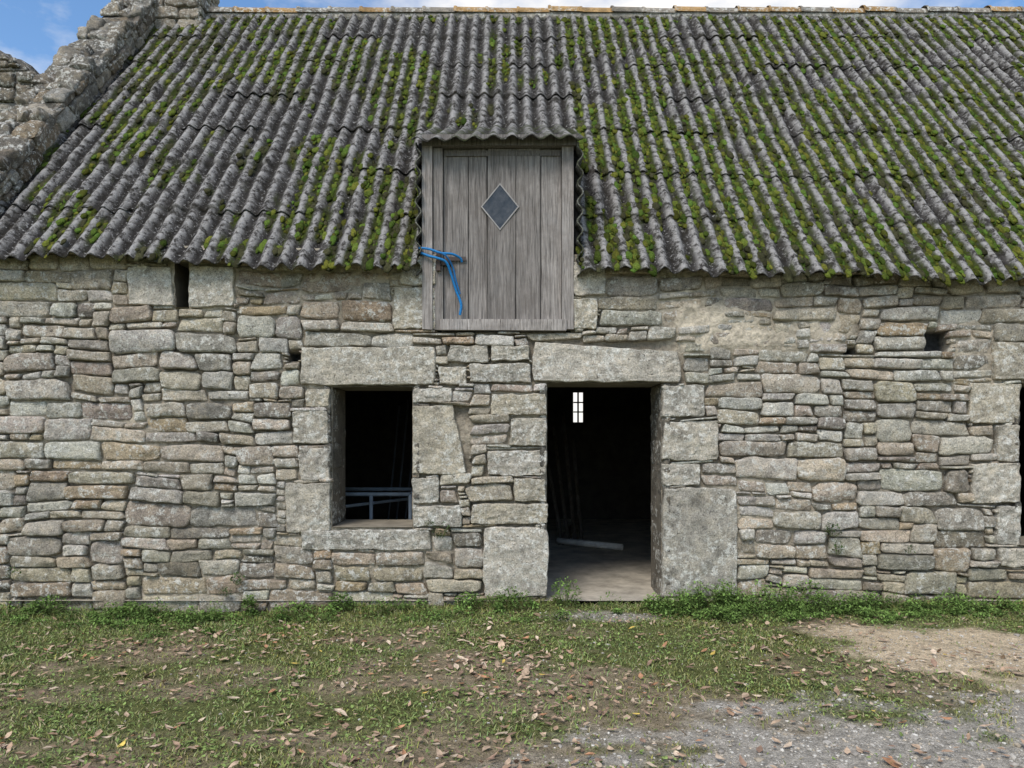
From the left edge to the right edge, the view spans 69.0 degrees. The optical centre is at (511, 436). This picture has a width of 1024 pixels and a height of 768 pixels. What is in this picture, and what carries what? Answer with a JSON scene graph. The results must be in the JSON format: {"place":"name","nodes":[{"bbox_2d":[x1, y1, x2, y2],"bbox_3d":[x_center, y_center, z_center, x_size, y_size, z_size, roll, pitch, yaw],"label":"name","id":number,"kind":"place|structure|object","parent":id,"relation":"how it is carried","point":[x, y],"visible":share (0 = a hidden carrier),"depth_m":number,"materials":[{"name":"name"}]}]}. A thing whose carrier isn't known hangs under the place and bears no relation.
{"place":"outdoors","nodes":[
{"label":"outdoors","id":0,"kind":"place"},
{"bbox_2d":[6,520,915,595],"bbox_3d":[-0.480,1.135,6.990,8.560,0.747,0.096,0,0,0],"label":"wall fern","id":1,"kind":"object","parent":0,"point":[239,579],"depth_m":7.01,"materials":[{"name":"green plant"}]},
{"bbox_2d":[0,597,1023,767],"bbox_3d":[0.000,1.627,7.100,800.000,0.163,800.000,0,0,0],"label":"ground","id":2,"kind":"structure","parent":0,"point":[839,731],"depth_m":4.63,"materials":[{"name":"green plant"}]},
{"bbox_2d":[0,50,39,111],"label":"stone house","id":3,"kind":"structure","parent":2,"relation":"on","point":[16,76],"depth_m":9.68,"materials":[{"name":"grey stone"}]},
{"bbox_2d":[0,252,1023,613],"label":"wall stones","id":4,"kind":"object","parent":2,"relation":"on","point":[150,526],"depth_m":7.07,"materials":[{"name":"grey stone"}]},
{"bbox_2d":[0,0,219,214],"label":"gable parapet and chimney","id":5,"kind":"structure","parent":4,"relation":"on","point":[47,109],"depth_m":8.91,"materials":[{"name":"stone"}]},
{"bbox_2d":[0,577,1023,644],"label":"weeds","id":6,"kind":"object","parent":2,"relation":"on","point":[727,603],"visible":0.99,"depth_m":6.79,"materials":[{"name":"green plant"}]},
{"bbox_2d":[0,606,1023,767],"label":"fallen leaves","id":7,"kind":"object","parent":2,"relation":"on","point":[526,671],"visible":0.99,"depth_m":4.78,"materials":[{"name":"brown plant"}]},
{"bbox_2d":[0,245,1023,613],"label":"mortar","id":8,"kind":"object","parent":2,"relation":"on","point":[714,317],"visible":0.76,"depth_m":7.12,"materials":[{"name":"grey concrete"}]},
{"bbox_2d":[174,262,1023,586],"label":"interior walls","id":9,"kind":"structure","parent":2,"relation":"on","point":[612,434],"depth_m":14.10,"materials":[{"name":"black"}]},
{"bbox_2d":[418,143,578,332],"bbox_3d":[-0.130,-2.250,7.815,1.540,2.500,1.370,0,0,0],"label":"dormer framing","id":10,"kind":"object","parent":9,"relation":"attached to","point":[576,194],"visible":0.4,"depth_m":7.15,"materials":[{"name":"black wood"}]},
{"bbox_2d":[419,247,462,314],"bbox_3d":[-0.667,-1.472,7.005,0.418,0.635,0.092,0,0,-9],"label":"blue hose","id":11,"kind":"object","parent":10,"relation":"attached to","point":[445,254],"visible":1,"depth_m":7.01,"materials":[{"name":"blue rubber"}]},
{"bbox_2d":[412,124,583,141],"bbox_3d":[-0.133,-3.179,7.775,1.595,0.904,1.750,0,0,0],"label":"dormer canopy","id":12,"kind":"object","parent":10,"relation":"attached to","point":[513,130],"visible":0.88,"depth_m":7.65,"materials":[{"name":"grey concrete"}]},
{"bbox_2d":[415,142,583,275],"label":"dormer cheeks","id":13,"kind":"object","parent":10,"relation":"attached to","point":[578,188],"visible":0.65,"depth_m":7.01,"materials":[{"name":"grey concrete"}]},
{"bbox_2d":[422,134,577,331],"bbox_3d":[-0.118,-1.934,7.093,1.476,1.853,0.140,0,0,0],"label":"loft door","id":14,"kind":"structure","parent":10,"relation":"attached to","point":[514,166],"depth_m":7.09,"materials":[{"name":"grey wood"}]},
{"bbox_2d":[436,250,465,270],"bbox_3d":[-0.576,-1.667,7.062,0.276,0.190,0.075,0,0,0],"label":"door latch","id":15,"kind":"object","parent":14,"relation":"attached to","point":[439,263],"depth_m":7.05,"materials":[{"name":"paint"}]},
{"bbox_2d":[481,184,518,229],"bbox_3d":[-0.114,-2.191,7.091,0.364,0.450,0.017,0,0,0],"label":"diamond window frame","id":16,"kind":"object","parent":14,"relation":"attached to","point":[510,215],"visible":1,"depth_m":7.08,"materials":[{"name":"grey wood"}]},
{"bbox_2d":[483,185,516,227],"bbox_3d":[-0.114,-2.191,7.088,0.342,0.422,0.001,0,0,0],"label":"diamond window pane","id":17,"kind":"object","parent":16,"relation":"in","point":[499,206],"visible":1,"depth_m":7.09,"materials":[{"name":"grey glass"}]},
{"bbox_2d":[0,596,1023,767],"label":"grass","id":18,"kind":"structure","parent":0,"point":[318,623],"depth_m":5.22,"materials":[{"name":"green plant"}]},
{"bbox_2d":[0,519,1023,600],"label":"floor","id":19,"kind":"structure","parent":0,"point":[624,573],"depth_m":9.13,"materials":[{"name":"concrete"}]},
{"bbox_2d":[345,487,411,519],"bbox_3d":[-1.585,1.080,8.600,0.974,0.941,0.844,0,0,0],"label":"metal table frame","id":20,"kind":"object","parent":19,"relation":"on","point":[371,503],"visible":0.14,"depth_m":8.19,"materials":[{"name":"grey metal"}]},
{"bbox_2d":[387,398,411,519],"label":"metal poles","id":21,"kind":"object","parent":19,"relation":"on","point":[401,463],"visible":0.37,"depth_m":9.35,"materials":[{"name":"black metal"}]},
{"bbox_2d":[547,412,582,544],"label":"timber offcuts","id":22,"kind":"object","parent":19,"relation":"on","point":[570,529],"visible":0.78,"depth_m":11.60,"materials":[{"name":"brown wood"}]},
{"bbox_2d":[127,254,1023,599],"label":"dressed stones","id":23,"kind":"object","parent":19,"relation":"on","point":[697,534],"visible":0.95,"depth_m":7.06,"materials":[{"name":"stone"}]},
{"bbox_2d":[556,538,622,549],"bbox_3d":[1.080,1.495,10.425,1.005,0.100,0.090,0,0,33],"label":"plastic pipe","id":24,"kind":"object","parent":19,"relation":"on","point":[594,544],"visible":1,"depth_m":10.38,"materials":[{"name":"paint"}]},
{"bbox_2d":[0,0,1023,421],"label":"sky","id":25,"kind":"structure","parent":0,"point":[32,32],"materials":[{"name":"blue"}]},
{"bbox_2d":[89,609,1023,767],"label":"gravel","id":26,"kind":"structure","parent":0,"point":[914,736],"depth_m":4.03,"materials":[{"name":"grey gravel"}]},
{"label":"roof back slope","id":27,"kind":"object","parent":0,"visible":0},
{"bbox_2d":[0,13,1023,284],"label":"corrugated roof","id":28,"kind":"structure","parent":27,"relation":"attached to","point":[178,213],"depth_m":8.57,"materials":[{"name":"grey concrete"}]},
{"bbox_2d":[20,14,1023,286],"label":"roof moss","id":29,"kind":"object","parent":28,"relation":"on","point":[726,248],"visible":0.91,"depth_m":8.35,"materials":[{"name":"green plant"}]},
{"bbox_2d":[205,5,1023,19],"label":"ridge tiles","id":30,"kind":"object","parent":28,"relation":"on","point":[567,12],"visible":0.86,"depth_m":10.88,"materials":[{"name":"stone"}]}
]}

